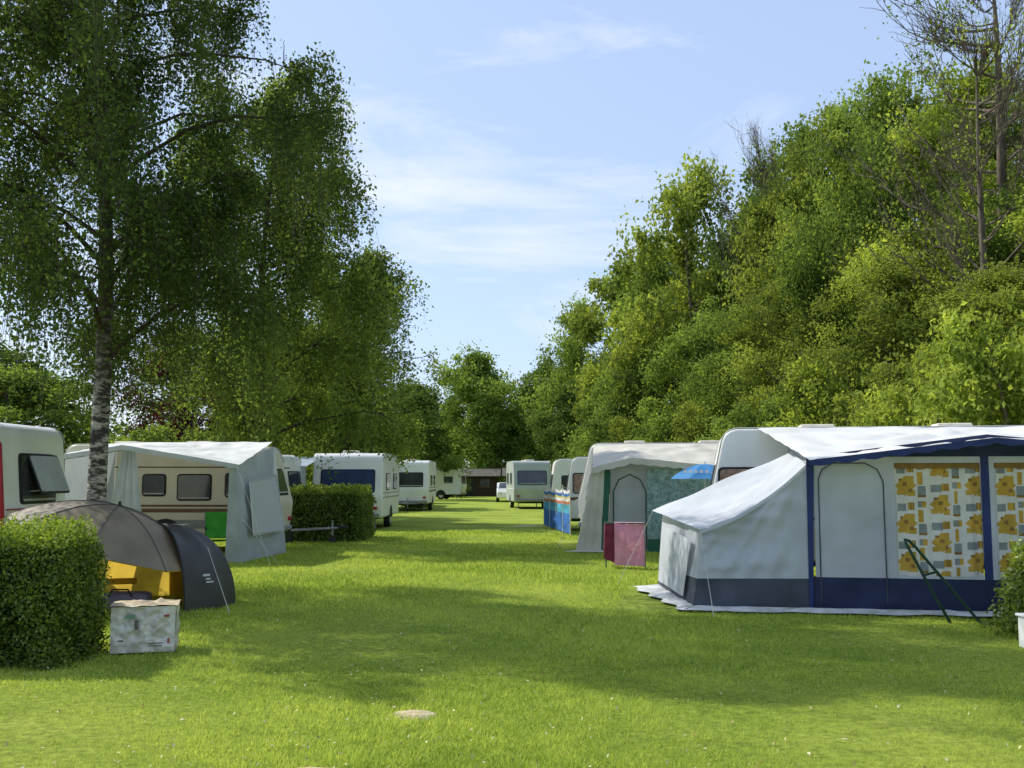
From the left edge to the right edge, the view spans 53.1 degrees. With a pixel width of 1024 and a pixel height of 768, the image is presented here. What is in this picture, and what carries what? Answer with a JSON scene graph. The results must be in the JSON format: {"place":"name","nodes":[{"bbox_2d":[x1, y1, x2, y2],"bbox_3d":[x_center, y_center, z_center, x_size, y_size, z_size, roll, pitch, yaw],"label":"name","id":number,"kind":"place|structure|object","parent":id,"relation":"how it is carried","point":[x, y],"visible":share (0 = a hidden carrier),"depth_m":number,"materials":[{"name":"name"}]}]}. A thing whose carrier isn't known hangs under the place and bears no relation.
{"place":"outdoors","nodes":[
{"label":"outdoors","id":0,"kind":"place"},
{"bbox_2d":[0,496,1023,767],"bbox_3d":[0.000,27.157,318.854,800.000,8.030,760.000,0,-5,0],"label":"ground","id":1,"kind":"structure","parent":0,"point":[476,512],"depth_m":8.61,"materials":[{"name":"plant"}]},
{"bbox_2d":[0,405,23,424],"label":"shrub","id":2,"kind":"object","parent":1,"relation":"on","point":[6,416],"visible":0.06,"depth_m":30.73,"materials":[{"name":"green plant"}]},
{"bbox_2d":[0,423,69,528],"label":"caravan","id":3,"kind":"object","parent":1,"relation":"on","point":[31,465],"visible":0.55,"depth_m":15.98,"materials":[{"name":"metal"}]},
{"bbox_2d":[20,455,55,501],"bbox_3d":[-7.531,1.503,16.281,0.087,0.720,1.150,0,-5,0],"label":"window glass","id":4,"kind":"structure","parent":3,"relation":"in","point":[28,481],"depth_m":15.92,"materials":[{"name":"glass"}]},
{"bbox_2d":[0,512,113,670],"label":"hedge","id":5,"kind":"object","parent":1,"relation":"on","point":[52,577],"visible":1,"depth_m":9.37,"materials":[{"name":"green plant"}]},
{"bbox_2d":[0,332,114,445],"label":"deciduous tree","id":6,"kind":"object","parent":1,"relation":"on","point":[9,361],"visible":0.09,"depth_m":52.17,"materials":[{"name":"green plant"}]},
{"bbox_2d":[0,357,125,453],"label":"deciduous tree","id":7,"kind":"object","parent":1,"relation":"on","point":[51,418],"visible":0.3,"depth_m":40.04,"materials":[{"name":"green plant"}]},
{"bbox_2d":[6,500,235,612],"bbox_3d":[-5.161,2.257,13.638,2.893,1.425,2.543,2,-6,-23],"label":"tent","id":8,"kind":"object","parent":1,"relation":"on","point":[148,557],"visible":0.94,"depth_m":13.35,"materials":[{"name":"fabric"}]},
{"bbox_2d":[109,598,180,653],"bbox_3d":[-3.653,2.399,10.218,0.652,0.492,0.472,1,-5,-14],"label":"wrapped box","id":9,"kind":"object","parent":1,"relation":"on","point":[139,626],"visible":1,"depth_m":10.03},
{"bbox_2d":[109,419,185,443],"bbox_3d":[-12.121,3.087,32.558,4.564,4.057,5.910,-1,-5,11],"label":"shrub","id":10,"kind":"object","parent":1,"relation":"on","point":[152,437],"visible":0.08,"depth_m":32.71,"materials":[{"name":"green plant"}]},
{"bbox_2d":[64,442,285,562],"bbox_3d":[-6.979,2.445,21.866,4.666,2.561,4.004,0,-5,0],"label":"caravan awning","id":11,"kind":"object","parent":1,"relation":"on","point":[254,516],"visible":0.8,"depth_m":21.62,"materials":[{"name":"fabric"}]},
{"bbox_2d":[250,476,283,533],"bbox_3d":[-5.336,2.615,22.324,0.220,1.200,2.051,0,-5,3],"label":"mesh window","id":12,"kind":"structure","parent":11,"relation":"in","point":[266,509],"depth_m":22.31,"materials":[{"name":"fabric"}]},
{"bbox_2d":[110,319,245,441],"bbox_3d":[-12.542,1.314,38.079,6.090,7.903,6.686,0,-5,4],"label":"purple plum tree","id":13,"kind":"object","parent":1,"relation":"on","point":[156,415],"visible":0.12,"depth_m":37.10,"materials":[{"name":"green plant"}]},
{"bbox_2d":[65,441,292,537],"bbox_3d":[-8.046,2.702,24.824,5.139,2.612,2.268,0,-5,3],"label":"caravan","id":14,"kind":"object","parent":1,"relation":"on","point":[177,491],"visible":0.27,"depth_m":23.72,"materials":[{"name":"beige metal"}]},
{"bbox_2d":[143,475,164,494],"bbox_3d":[-8.304,2.346,23.751,0.500,0.450,0.028,0,-5,3],"label":"window glass","id":15,"kind":"structure","parent":14,"relation":"in","point":[151,483],"depth_m":23.74,"materials":[{"name":"glass"}]},
{"bbox_2d":[178,475,209,497],"bbox_3d":[-7.355,2.391,23.696,0.750,0.550,0.028,0,-5,3],"label":"window glass","id":16,"kind":"structure","parent":14,"relation":"in","point":[188,485],"depth_m":23.68,"materials":[{"name":"glass"}]},
{"bbox_2d":[226,474,228,495],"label":"window glass","id":17,"kind":"structure","parent":14,"relation":"in","point":[227,477],"depth_m":23.65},
{"bbox_2d":[277,470,287,493],"bbox_3d":[-5.680,2.362,24.731,0.192,0.585,1.500,0,-5,3],"label":"window glass","id":18,"kind":"structure","parent":14,"relation":"in","point":[281,479],"depth_m":25.13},
{"bbox_2d":[0,0,360,500],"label":"birch tree","id":19,"kind":"object","parent":1,"relation":"on","point":[154,255],"visible":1,"depth_m":15.33,"materials":[{"name":"green plant"}]},
{"bbox_2d":[166,414,249,441],"bbox_3d":[-9.450,3.170,34.046,4.723,4.710,4.761,-2,-5,16],"label":"shrub","id":20,"kind":"object","parent":1,"relation":"on","point":[192,434],"visible":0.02,"depth_m":33.61,"materials":[{"name":"green plant"}]},
{"bbox_2d":[204,511,226,541],"bbox_3d":[-6.287,3.231,21.896,0.556,1.016,0.730,2,-6,-20],"label":"camping chair","id":21,"kind":"object","parent":1,"relation":"on","point":[215,523],"visible":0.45,"depth_m":22.14,"materials":[{"name":"fabric"}]},
{"bbox_2d":[118,330,312,484],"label":"deciduous tree","id":22,"kind":"object","parent":1,"relation":"on","point":[155,406],"visible":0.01,"depth_m":55.93,"materials":[{"name":"green plant"}]},
{"bbox_2d":[111,51,425,479],"bbox_3d":[-6.799,-2.308,28.932,7.412,13.337,8.872,4,-6,-34],"label":"birch tree","id":23,"kind":"object","parent":1,"relation":"on","point":[355,295],"visible":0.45,"depth_m":27.64,"materials":[{"name":"green plant"}]},
{"bbox_2d":[201,312,378,483],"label":"deciduous tree","id":24,"kind":"object","parent":1,"relation":"on","point":[307,470],"visible":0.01,"depth_m":45.21,"materials":[{"name":"green plant"}]},
{"bbox_2d":[281,455,302,489],"bbox_3d":[-9.048,3.413,32.251,4.740,2.562,2.168,0,-5,3],"label":"caravan","id":25,"kind":"object","parent":1,"relation":"on","point":[293,474],"visible":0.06,"depth_m":32.06,"materials":[{"name":"metal"}]},
{"bbox_2d":[289,472,301,489],"bbox_3d":[-6.800,3.071,32.164,0.107,0.598,1.400,0,-5,3],"label":"window glass","id":26,"kind":"structure","parent":25,"relation":"in","point":[294,477],"depth_m":32.10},
{"bbox_2d":[300,457,313,485],"bbox_3d":[-7.656,3.639,34.503,2.112,2.503,3.019,0,-5,0],"label":"caravan awning","id":27,"kind":"object","parent":1,"relation":"on","point":[306,462],"visible":0.06,"depth_m":33.30,"materials":[{"name":"fabric"}]},
{"bbox_2d":[109,410,505,483],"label":"distant trees","id":28,"kind":"object","parent":1,"relation":"on","point":[117,429],"visible":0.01,"depth_m":159.09,"materials":[{"name":"green plant"}]},
{"bbox_2d":[285,520,347,542],"bbox_3d":[-5.178,3.929,27.236,1.620,0.612,0.500,0,-5,-4],"label":"trailer drawbar","id":29,"kind":"object","parent":1,"relation":"on","point":[289,536],"visible":0.88,"depth_m":27.04,"materials":[{"name":"metal"}]},
{"bbox_2d":[284,482,376,541],"bbox_3d":[-5.176,3.618,29.088,2.506,1.646,3.081,0,-5,0],"label":"hedge","id":30,"kind":"object","parent":1,"relation":"on","point":[320,505],"visible":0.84,"depth_m":27.86,"materials":[{"name":"green plant"}]},
{"bbox_2d":[313,450,398,527],"bbox_3d":[-5.475,3.694,35.834,2.418,2.662,6.495,0,-5,0],"label":"caravan","id":31,"kind":"object","parent":1,"relation":"on","point":[377,474],"visible":0.43,"depth_m":34.25,"materials":[{"name":"metal"}]},
{"bbox_2d":[321,470,373,491],"bbox_3d":[-5.470,3.230,34.101,1.750,0.717,0.126,0,-5,0],"label":"window glass","id":32,"kind":"structure","parent":31,"relation":"in","point":[364,477],"depth_m":34.12,"materials":[{"name":"glass"}]},
{"bbox_2d":[386,474,389,488],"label":"window glass","id":33,"kind":"structure","parent":31,"relation":"in","point":[388,475],"depth_m":35.42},
{"bbox_2d":[393,474,396,487],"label":"window glass","id":34,"kind":"structure","parent":31,"relation":"in","point":[395,476],"depth_m":37.23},
{"bbox_2d":[290,355,432,484],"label":"deciduous tree","id":35,"kind":"object","parent":1,"relation":"on","point":[406,423],"visible":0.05,"depth_m":60.89,"materials":[{"name":"green plant"}]},
{"bbox_2d":[268,240,463,481],"bbox_3d":[-6.593,-0.176,40.138,8.078,11.144,7.248,-2,-6,23],"label":"birch tree","id":36,"kind":"object","parent":1,"relation":"on","point":[396,290],"visible":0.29,"depth_m":39.64,"materials":[{"name":"green plant"}]},
{"bbox_2d":[392,710,436,719],"bbox_3d":[-0.710,2.395,7.411,0.384,0.034,0.284,0,-5,0],"label":"bare patch","id":37,"kind":"object","parent":1,"relation":"on","point":[413,712],"visible":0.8,"depth_m":7.39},
{"bbox_2d":[399,459,435,511],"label":"caravan","id":38,"kind":"object","parent":1,"relation":"on","point":[417,483],"visible":0.58,"depth_m":53.83,"materials":[{"name":"metal"}]},
{"bbox_2d":[399,473,422,484],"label":"window glass","id":39,"kind":"structure","parent":38,"relation":"in","point":[409,478],"depth_m":53.81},
{"bbox_2d":[404,502,433,507],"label":"hedge","id":40,"kind":"object","parent":1,"relation":"on","point":[421,506],"visible":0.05,"depth_m":59.61,"materials":[{"name":"green plant"}]},
{"bbox_2d":[380,373,479,476],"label":"deciduous tree","id":41,"kind":"object","parent":1,"relation":"on","point":[421,392],"visible":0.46,"depth_m":80.90,"materials":[{"name":"green plant"}]},
{"bbox_2d":[436,468,467,498],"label":"caravan","id":42,"kind":"object","parent":1,"relation":"on","point":[449,484],"visible":0.58,"depth_m":84.20,"materials":[{"name":"metal"}]},
{"bbox_2d":[434,445,473,496],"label":"shrub","id":43,"kind":"object","parent":1,"relation":"on","point":[440,466],"visible":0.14,"depth_m":94.72,"materials":[{"name":"green plant"}]},
{"bbox_2d":[417,340,542,480],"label":"deciduous tree","id":44,"kind":"object","parent":1,"relation":"on","point":[480,390],"visible":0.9,"depth_m":105.70,"materials":[{"name":"green plant"}]},
{"bbox_2d":[463,468,500,495],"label":"wooden cabin","id":45,"kind":"object","parent":1,"relation":"on","point":[484,482],"visible":0.57,"depth_m":98.52,"materials":[{"name":"brown wood"}]},
{"bbox_2d":[466,477,473,495],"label":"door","id":46,"kind":"structure","parent":45,"relation":"in","point":[471,484],"depth_m":98.48,"materials":[{"name":"wood"}]},
{"bbox_2d":[480,479,488,485],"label":"window","id":47,"kind":"structure","parent":45,"relation":"in","point":[483,482],"depth_m":98.52,"materials":[{"name":"grey glass"}]},
{"bbox_2d":[482,458,503,481],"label":"shrub","id":48,"kind":"object","parent":1,"relation":"on","point":[493,465],"visible":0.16,"depth_m":102.20,"materials":[{"name":"green plant"}]},
{"bbox_2d":[496,482,505,501],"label":"parked car","id":49,"kind":"object","parent":1,"relation":"on","point":[501,489],"visible":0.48,"depth_m":73.79,"materials":[{"name":"white metal"}]},
{"bbox_2d":[0,553,1023,767],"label":"fallen leaves","id":50,"kind":"object","parent":1,"relation":"on","point":[173,745],"visible":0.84,"depth_m":7.50,"materials":[{"name":"brown plant"}]},
{"bbox_2d":[498,386,556,481],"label":"deciduous tree","id":51,"kind":"object","parent":1,"relation":"on","point":[499,479],"visible":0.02,"depth_m":122.93,"materials":[{"name":"green plant"}]},
{"bbox_2d":[515,455,540,460],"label":"shrub","id":52,"kind":"object","parent":1,"relation":"on","point":[529,458],"visible":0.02,"depth_m":97.20,"materials":[{"name":"green plant"}]},
{"bbox_2d":[506,460,550,508],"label":"caravan","id":53,"kind":"object","parent":1,"relation":"on","point":[527,481],"visible":0.87,"depth_m":57.81,"materials":[{"name":"metal"}]},
{"bbox_2d":[518,471,545,483],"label":"window glass","id":54,"kind":"structure","parent":53,"relation":"in","point":[523,476],"depth_m":57.79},
{"bbox_2d":[506,354,584,464],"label":"deciduous tree","id":55,"kind":"object","parent":1,"relation":"on","point":[523,391],"visible":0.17,"depth_m":111.62,"materials":[{"name":"green plant"}]},
{"bbox_2d":[524,380,584,470],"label":"deciduous tree","id":56,"kind":"object","parent":1,"relation":"on","point":[554,430],"visible":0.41,"depth_m":94.78,"materials":[{"name":"green plant"}]},
{"bbox_2d":[544,484,570,535],"bbox_3d":[1.446,4.075,33.768,0.112,1.500,6.062,1,-5,-6],"label":"striped windbreak","id":57,"kind":"object","parent":1,"relation":"on","point":[557,509],"visible":0.99,"depth_m":33.25,"materials":[{"name":"fabric"}]},
{"bbox_2d":[550,459,572,490],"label":"caravan","id":58,"kind":"object","parent":1,"relation":"on","point":[560,472],"visible":0.12,"depth_m":41.85,"materials":[{"name":"metal"}]},
{"bbox_2d":[562,476,567,486],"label":"window glass","id":59,"kind":"structure","parent":58,"relation":"in","point":[564,479],"depth_m":41.79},
{"bbox_2d":[510,293,615,460],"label":"deciduous tree","id":60,"kind":"object","parent":1,"relation":"on","point":[571,353],"visible":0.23,"depth_m":98.66,"materials":[{"name":"green plant"}]},
{"bbox_2d":[544,432,583,472],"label":"shrub","id":61,"kind":"object","parent":1,"relation":"on","point":[559,447],"visible":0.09,"depth_m":83.51,"materials":[{"name":"green plant"}]},
{"bbox_2d":[566,457,586,520],"bbox_3d":[4.304,3.617,34.180,5.139,2.512,2.268,0,-5,3],"label":"caravan","id":62,"kind":"object","parent":1,"relation":"on","point":[576,471],"visible":0.1,"depth_m":33.23,"materials":[{"name":"metal"}]},
{"bbox_2d":[574,474,582,492],"bbox_3d":[2.299,3.219,33.202,0.600,0.600,0.028,0,-5,3],"label":"window glass","id":63,"kind":"structure","parent":62,"relation":"in","point":[577,477],"depth_m":33.20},
{"bbox_2d":[560,431,604,458],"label":"shrub","id":64,"kind":"object","parent":1,"relation":"on","point":[582,446],"visible":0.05,"depth_m":71.05,"materials":[{"name":"green plant"}]},
{"bbox_2d":[559,367,617,458],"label":"deciduous tree","id":65,"kind":"object","parent":1,"relation":"on","point":[586,412],"visible":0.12,"depth_m":78.41,"materials":[{"name":"green plant"}]},
{"bbox_2d":[551,260,661,458],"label":"deciduous tree","id":66,"kind":"object","parent":1,"relation":"on","point":[586,327],"visible":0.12,"depth_m":83.57,"materials":[{"name":"green plant"}]},
{"bbox_2d":[581,414,657,456],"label":"shrub","id":67,"kind":"object","parent":1,"relation":"on","point":[619,429],"visible":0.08,"depth_m":61.23,"materials":[{"name":"green plant"}]},
{"bbox_2d":[603,522,645,568],"bbox_3d":[2.142,3.071,19.525,0.794,0.884,0.513,0,-5,4],"label":"windbreak","id":68,"kind":"object","parent":1,"relation":"on","point":[621,539],"visible":0.99,"depth_m":19.32,"materials":[{"name":"pink fabric"}]},
{"bbox_2d":[578,342,682,445],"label":"deciduous tree","id":69,"kind":"object","parent":1,"relation":"on","point":[597,433],"visible":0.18,"depth_m":65.27,"materials":[{"name":"green plant"}]},
{"bbox_2d":[555,444,717,552],"bbox_3d":[3.390,2.687,24.761,4.504,2.610,3.705,-1,-5,6],"label":"caravan awning","id":70,"kind":"object","parent":1,"relation":"on","point":[639,484],"visible":0.49,"depth_m":23.89,"materials":[{"name":"fabric"}]},
{"bbox_2d":[573,224,699,430],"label":"deciduous tree","id":71,"kind":"object","parent":1,"relation":"on","point":[661,275],"visible":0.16,"depth_m":72.46,"materials":[{"name":"green plant"}]},
{"bbox_2d":[575,440,719,526],"bbox_3d":[4.620,2.894,27.552,5.739,2.732,2.268,-1,-5,6],"label":"caravan","id":72,"kind":"object","parent":1,"relation":"on","point":[584,484],"visible":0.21,"depth_m":26.75,"materials":[{"name":"white metal"}]},
{"bbox_2d":[622,411,695,442],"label":"shrub","id":73,"kind":"object","parent":1,"relation":"on","point":[659,433],"visible":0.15,"depth_m":51.06,"materials":[{"name":"green plant"}]},
{"bbox_2d":[586,147,749,427],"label":"deciduous tree","id":74,"kind":"object","parent":1,"relation":"on","point":[692,196],"visible":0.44,"depth_m":62.47,"materials":[{"name":"green plant"}]},
{"bbox_2d":[622,306,737,442],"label":"deciduous tree","id":75,"kind":"object","parent":1,"relation":"on","point":[684,349],"visible":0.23,"depth_m":54.22,"materials":[{"name":"green plant"}]},
{"bbox_2d":[655,398,721,442],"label":"shrub","id":76,"kind":"object","parent":1,"relation":"on","point":[698,427],"visible":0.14,"depth_m":42.31,"materials":[{"name":"green plant"}]},
{"bbox_2d":[671,462,712,488],"bbox_3d":[4.000,2.632,21.148,1.386,2.050,1.386,-1,-5,11],"label":"blue parasol","id":77,"kind":"object","parent":1,"relation":"on","point":[701,471],"visible":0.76,"depth_m":20.84,"materials":[{"name":"fabric"}]},
{"bbox_2d":[669,294,799,436],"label":"deciduous tree","id":78,"kind":"object","parent":1,"relation":"on","point":[720,400],"visible":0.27,"depth_m":45.99,"materials":[{"name":"green plant"}]},
{"bbox_2d":[681,176,795,408],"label":"deciduous tree","id":79,"kind":"object","parent":1,"relation":"on","point":[720,220],"visible":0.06,"depth_m":56.01,"materials":[{"name":"green plant"}]},
{"bbox_2d":[692,391,793,442],"bbox_3d":[7.964,2.846,34.991,6.501,5.184,5.020,-1,-5,6],"label":"shrub","id":80,"kind":"object","parent":1,"relation":"on","point":[743,417],"visible":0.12,"depth_m":34.50,"materials":[{"name":"green plant"}]},
{"bbox_2d":[700,111,791,392],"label":"bare tree","id":81,"kind":"object","parent":1,"relation":"on","point":[760,166],"visible":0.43,"depth_m":50.69,"materials":[{"name":"green plant"}]},
{"bbox_2d":[694,273,867,439],"bbox_3d":[10.434,0.292,38.191,7.261,9.247,7.972,-1,-5,8],"label":"deciduous tree","id":82,"kind":"object","parent":1,"relation":"on","point":[741,338],"visible":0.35,"depth_m":38.24,"materials":[{"name":"green plant"}]},
{"bbox_2d":[706,159,876,419],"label":"deciduous tree","id":83,"kind":"object","parent":1,"relation":"on","point":[761,219],"visible":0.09,"depth_m":49.22,"materials":[{"name":"green plant"}]},
{"bbox_2d":[727,113,884,385],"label":"deciduous tree","id":84,"kind":"object","parent":1,"relation":"on","point":[799,132],"visible":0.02,"depth_m":61.03,"materials":[{"name":"green plant"}]},
{"bbox_2d":[744,351,877,427],"bbox_3d":[8.865,2.186,29.658,5.196,6.280,5.237,1,-5,-14],"label":"shrub","id":85,"kind":"object","parent":1,"relation":"on","point":[797,414],"visible":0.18,"depth_m":29.36,"materials":[{"name":"green plant"}]},
{"bbox_2d":[618,426,1023,617],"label":"caravan awning","id":86,"kind":"object","parent":1,"relation":"on","point":[848,490],"visible":0.98,"depth_m":13.14,"materials":[{"name":"fabric"}]},
{"bbox_2d":[814,457,892,577],"bbox_3d":[4.372,1.708,13.155,0.940,1.540,0.048,-1,-5,9],"label":"door panel","id":87,"kind":"structure","parent":86,"relation":"in","point":[852,534],"depth_m":13.15,"materials":[{"name":"grey fabric"}]},
{"bbox_2d":[741,89,933,417],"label":"deciduous tree","id":88,"kind":"object","parent":1,"relation":"on","point":[799,195],"visible":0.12,"depth_m":43.11,"materials":[{"name":"green plant"}]},
{"bbox_2d":[707,423,1023,568],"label":"caravan","id":89,"kind":"object","parent":1,"relation":"on","point":[739,450],"visible":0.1,"depth_m":16.31,"materials":[{"name":"white metal"}]},
{"bbox_2d":[720,469,748,480],"bbox_3d":[3.705,1.652,16.243,0.780,0.600,0.028,-1,-5,10],"label":"window glass","id":90,"kind":"structure","parent":89,"relation":"in","point":[725,473],"depth_m":16.29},
{"bbox_2d":[759,245,974,426],"bbox_3d":[10.948,-0.140,30.512,6.860,8.152,5.439,-2,-6,18],"label":"deciduous tree","id":91,"kind":"object","parent":1,"relation":"on","point":[885,298],"visible":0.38,"depth_m":30.08,"materials":[{"name":"green plant"}]},
{"bbox_2d":[757,54,985,402],"bbox_3d":[13.194,-4.323,37.004,8.330,15.750,6.604,-2,-6,18],"label":"deciduous tree","id":92,"kind":"object","parent":1,"relation":"on","point":[793,283],"visible":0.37,"depth_m":36.62,"materials":[{"name":"green plant"}]},
{"bbox_2d":[833,378,918,426],"bbox_3d":[8.603,2.177,23.307,4.015,4.710,4.047,2,-6,-21],"label":"shrub","id":93,"kind":"object","parent":1,"relation":"on","point":[868,417],"visible":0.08,"depth_m":23.18,"materials":[{"name":"green plant"}]},
{"bbox_2d":[824,332,993,426],"bbox_3d":[10.172,1.516,25.642,5.020,5.890,6.501,-1,-5,10],"label":"shrub","id":94,"kind":"object","parent":1,"relation":"on","point":[843,402],"visible":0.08,"depth_m":26.61,"materials":[{"name":"green plant"}]},
{"bbox_2d":[812,0,1023,387],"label":"tree","id":95,"kind":"object","parent":1,"relation":"on","point":[1002,158],"visible":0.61,"depth_m":29.14,"materials":[{"name":"green plant"}]},
{"bbox_2d":[814,93,1023,352],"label":"deciduous tree","id":96,"kind":"object","parent":1,"relation":"on","point":[911,220],"depth_m":44.40,"materials":[{"name":"green plant"}]},
{"bbox_2d":[821,52,1023,397],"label":"deciduous tree","id":97,"kind":"object","parent":1,"relation":"on","point":[953,83],"visible":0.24,"depth_m":31.18,"materials":[{"name":"green plant"}]},
{"bbox_2d":[860,250,1023,424],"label":"deciduous tree","id":98,"kind":"object","parent":1,"relation":"on","point":[1007,282],"visible":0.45,"depth_m":24.48,"materials":[{"name":"green plant"}]},
{"bbox_2d":[904,538,982,623],"bbox_3d":[5.115,2.343,12.165,0.838,0.994,0.085,-2,-6,22],"label":"leaning tubular frame","id":99,"kind":"object","parent":1,"relation":"on","point":[941,578],"visible":0.91,"depth_m":12.19,"materials":[{"name":"metal"}]},
{"bbox_2d":[881,299,1023,425],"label":"shrub","id":100,"kind":"object","parent":1,"relation":"on","point":[960,406],"visible":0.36,"depth_m":20.14,"materials":[{"name":"green plant"}]},
{"bbox_2d":[910,0,1023,391],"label":"bare tree","id":101,"kind":"object","parent":1,"relation":"on","point":[1005,99],"visible":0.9,"depth_m":26.20,"materials":[{"name":"brown plant"}]},
{"bbox_2d":[922,87,1023,292],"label":"deciduous tree","id":102,"kind":"object","parent":1,"relation":"on","point":[1007,249],"visible":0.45,"depth_m":27.40,"materials":[{"name":"green plant"}]},
{"bbox_2d":[966,295,1023,424],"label":"shrub","id":103,"kind":"object","parent":1,"relation":"on","point":[1011,385],"visible":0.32,"depth_m":20.34,"materials":[{"name":"green plant"}]},
{"bbox_2d":[979,171,1023,344],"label":"deciduous tree","id":104,"kind":"object","parent":1,"relation":"on","point":[1016,221],"visible":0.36,"depth_m":23.36,"materials":[{"name":"green plant"}]},
{"bbox_2d":[980,533,1023,638],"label":"hedge","id":105,"kind":"object","parent":1,"relation":"on","point":[1015,584],"visible":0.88,"depth_m":11.31,"materials":[{"name":"green plant"}]},
{"bbox_2d":[1015,613,1023,647],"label":"white crate","id":106,"kind":"object","parent":1,"relation":"on","point":[1021,627],"visible":0.98,"depth_m":10.30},
{"bbox_2d":[0,0,1023,466],"label":"sky","id":107,"kind":"structure","parent":0,"point":[504,142],"materials":[{"name":"blue"}]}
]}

